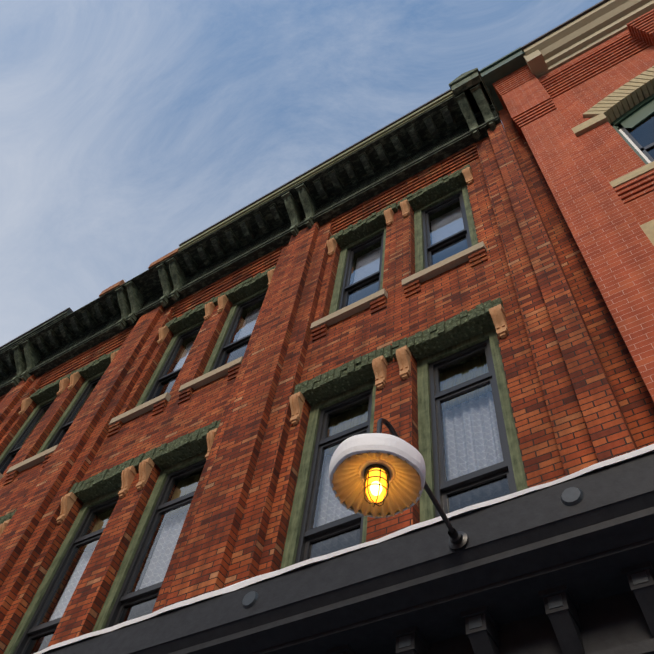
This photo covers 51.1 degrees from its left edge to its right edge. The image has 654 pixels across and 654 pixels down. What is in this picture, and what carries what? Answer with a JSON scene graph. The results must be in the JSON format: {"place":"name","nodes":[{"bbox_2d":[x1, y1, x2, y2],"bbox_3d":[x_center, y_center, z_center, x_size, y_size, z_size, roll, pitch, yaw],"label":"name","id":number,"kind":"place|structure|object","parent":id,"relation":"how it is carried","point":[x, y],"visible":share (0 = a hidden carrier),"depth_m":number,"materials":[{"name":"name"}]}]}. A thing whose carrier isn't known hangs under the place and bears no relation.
{"place":"outdoors","nodes":[
{"label":"outdoors","id":0,"kind":"place"},
{"bbox_2d":[99,248,178,296],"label":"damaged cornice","id":1,"kind":"structure","parent":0,"point":[152,264],"depth_m":13.24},
{"bbox_2d":[0,88,451,348],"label":"cornice edge","id":2,"kind":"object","parent":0,"point":[308,171],"visible":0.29,"depth_m":12.18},
{"bbox_2d":[0,0,601,346],"label":"sky","id":3,"kind":"structure","parent":0,"point":[130,129],"materials":[{"name":"blue"}]},
{"bbox_2d":[329,433,425,517],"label":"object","id":4,"kind":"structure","parent":0,"point":[403,450],"depth_m":3.20,"materials":[{"name":"white metal"}]},
{"bbox_2d":[583,113,653,158],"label":"window","id":5,"kind":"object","parent":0,"point":[642,133],"depth_m":8.47,"materials":[{"name":"glass"}]},
{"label":"neighbouring ground floor","id":6,"kind":"structure","parent":0,"visible":0},
{"bbox_2d":[44,452,653,653],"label":"storefront cornice","id":7,"kind":"structure","parent":6,"relation":"on","point":[510,568],"depth_m":3.70,"materials":[{"name":"grey metal"}]},
{"bbox_2d":[0,122,637,653],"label":"brick","id":8,"kind":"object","parent":7,"relation":"on","point":[568,414],"visible":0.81,"depth_m":7.69,"materials":[{"name":"red brick"}]},
{"bbox_2d":[0,106,455,370],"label":"cornice modillions","id":9,"kind":"object","parent":8,"relation":"attached to","point":[330,172],"visible":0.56,"depth_m":12.41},
{"bbox_2d":[0,241,486,479],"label":"sills","id":10,"kind":"structure","parent":8,"relation":"on","point":[442,266],"depth_m":8.62,"materials":[{"name":"stone"}]},
{"bbox_2d":[0,110,500,385],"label":"cornice molding","id":11,"kind":"structure","parent":8,"relation":"attached to","point":[394,168],"depth_m":12.18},
{"bbox_2d":[0,81,501,396],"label":"cornice","id":12,"kind":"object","parent":8,"relation":"attached to","point":[147,283],"visible":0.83,"depth_m":12.20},
{"bbox_2d":[0,164,503,523],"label":"lintels","id":13,"kind":"object","parent":8,"relation":"attached to","point":[464,325],"visible":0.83,"depth_m":8.23,"materials":[{"name":"green stone"}]},
{"bbox_2d":[11,84,496,386],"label":"cornice brackets","id":14,"kind":"object","parent":8,"relation":"attached to","point":[131,300],"visible":1,"depth_m":12.87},
{"bbox_2d":[0,167,507,535],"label":"corbels","id":15,"kind":"object","parent":8,"relation":"attached to","point":[379,366],"visible":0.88,"depth_m":8.13,"materials":[{"name":"beige stone"}]},
{"bbox_2d":[0,192,516,653],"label":"window frames","id":16,"kind":"structure","parent":8,"relation":"attached to","point":[444,489],"depth_m":6.99,"materials":[{"name":"wood"}]},
{"bbox_2d":[0,199,509,653],"bbox_3d":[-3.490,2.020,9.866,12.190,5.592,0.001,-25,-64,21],"label":"window glass","id":17,"kind":"object","parent":16,"relation":"in","point":[249,314],"visible":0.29,"depth_m":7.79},
{"bbox_2d":[0,185,527,653],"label":"window casings","id":18,"kind":"structure","parent":8,"relation":"attached to","point":[427,509],"depth_m":7.16,"materials":[{"name":"green wood"}]},
{"bbox_2d":[46,222,491,621],"bbox_3d":[-3.406,2.589,9.562,14.840,9.550,0.300,-25,-64,21],"label":"interior","id":19,"kind":"object","parent":8,"relation":"attached to","point":[316,511],"depth_m":7.85,"materials":[{"name":"black"}]},
{"bbox_2d":[48,392,502,621],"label":"curtains","id":20,"kind":"object","parent":8,"relation":"attached to","point":[463,468],"depth_m":6.28,"materials":[{"name":"white fabric"}]},
{"bbox_2d":[80,354,491,551],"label":"window panes","id":21,"kind":"structure","parent":8,"relation":"attached to","point":[482,368],"depth_m":7.14,"materials":[{"name":"glass"}]},
{"bbox_2d":[178,91,454,251],"bbox_3d":[-0.217,-2.376,12.137,5.720,0.160,0.700,-25,-64,21],"label":"cornice crown","id":22,"kind":"object","parent":8,"relation":"attached to","point":[431,105],"visible":0.25,"depth_m":11.85},
{"bbox_2d":[237,207,463,339],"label":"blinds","id":23,"kind":"object","parent":8,"relation":"attached to","point":[455,220],"depth_m":10.20,"materials":[{"name":"white fabric"}]},
{"bbox_2d":[449,68,498,114],"bbox_3d":[2.405,-3.697,11.163,0.510,0.520,0.835,-25,-64,21],"label":"cornice end block","id":24,"kind":"object","parent":8,"relation":"attached to","point":[463,82],"visible":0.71,"depth_m":10.92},
{"bbox_2d":[34,279,653,653],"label":"flashing","id":25,"kind":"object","parent":7,"relation":"on","point":[453,514],"depth_m":4.17,"materials":[{"name":"white metal"}]},
{"bbox_2d":[242,487,583,608],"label":"round bosses","id":26,"kind":"object","parent":7,"relation":"attached to","point":[571,496],"visible":0.94,"depth_m":3.58,"materials":[{"name":"grey metal"}]},
{"bbox_2d":[366,418,468,550],"bbox_3d":[0.486,0.850,3.645,0.117,0.474,0.841,-30,-66,22],"label":"lamp arm","id":27,"kind":"object","parent":7,"relation":"attached to","point":[458,540],"visible":0.62,"depth_m":3.71},
{"bbox_2d":[332,452,420,517],"bbox_3d":[0.239,0.724,3.292,0.424,0.126,0.424,-25,-64,21],"label":"lamp shade","id":28,"kind":"object","parent":27,"relation":"attached to","point":[403,490],"visible":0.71,"depth_m":3.31,"materials":[{"name":"metal"}]},
{"bbox_2d":[366,468,386,502],"bbox_3d":[0.233,0.757,3.240,0.100,0.170,0.100,-25,-64,21],"label":"bulb","id":29,"kind":"object","parent":28,"relation":"attached to","point":[373,491],"visible":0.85,"depth_m":3.20,"materials":[{"name":"yellow glass"}]},
{"bbox_2d":[363,464,389,506],"bbox_3d":[0.232,0.761,3.235,0.124,0.207,0.124,-25,-64,21],"label":"bulb cage","id":30,"kind":"object","parent":28,"relation":"attached to","point":[380,466],"visible":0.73,"depth_m":3.23,"materials":[{"name":"metal"}]},
{"bbox_2d":[358,459,395,483],"bbox_3d":[0.242,0.709,3.317,0.184,0.006,0.184,-25,-64,21],"label":"ring","id":31,"kind":"object","parent":28,"relation":"attached to","point":[365,465],"visible":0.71,"depth_m":3.30,"materials":[{"name":"metal"}]},
{"bbox_2d":[340,571,648,653],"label":"brackets","id":32,"kind":"object","parent":7,"relation":"attached to","point":[555,601],"visible":1,"depth_m":3.51,"materials":[{"name":"black metal"}]},
{"bbox_2d":[493,9,653,401],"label":"brick wall","id":33,"kind":"structure","parent":6,"relation":"on","point":[604,218],"depth_m":8.05,"materials":[{"name":"red brick"}]},
{"bbox_2d":[479,47,526,119],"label":"cornice","id":34,"kind":"structure","parent":33,"relation":"on","point":[502,67],"depth_m":11.74,"materials":[{"name":"green metal"}]},
{"bbox_2d":[521,0,608,51],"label":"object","id":35,"kind":"object","parent":33,"relation":"on","point":[564,24],"visible":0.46,"depth_m":11.26,"materials":[{"name":"grey"}]},
{"bbox_2d":[498,108,653,448],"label":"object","id":36,"kind":"object","parent":33,"relation":"attached to","point":[633,397],"visible":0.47,"depth_m":6.12,"materials":[{"name":"brick"}]},
{"bbox_2d":[523,0,653,78],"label":"cornice","id":37,"kind":"structure","parent":33,"relation":"attached to","point":[600,24],"depth_m":11.02,"materials":[{"name":"beige stone"}]},
{"bbox_2d":[610,94,653,164],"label":"green window","id":38,"kind":"structure","parent":33,"relation":"attached to","point":[637,114],"depth_m":8.92,"materials":[{"name":"green wood"}]},
{"bbox_2d":[619,129,650,162],"bbox_3d":[3.684,-2.037,8.043,0.030,1.800,0.060,-25,-64,21],"label":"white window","id":39,"kind":"structure","parent":33,"relation":"attached to","point":[635,147],"depth_m":8.18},
{"bbox_2d":[618,124,653,161],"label":"window frame","id":40,"kind":"object","parent":33,"relation":"attached to","point":[639,146],"visible":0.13,"depth_m":8.14,"materials":[{"name":"grey wood"}]}
]}

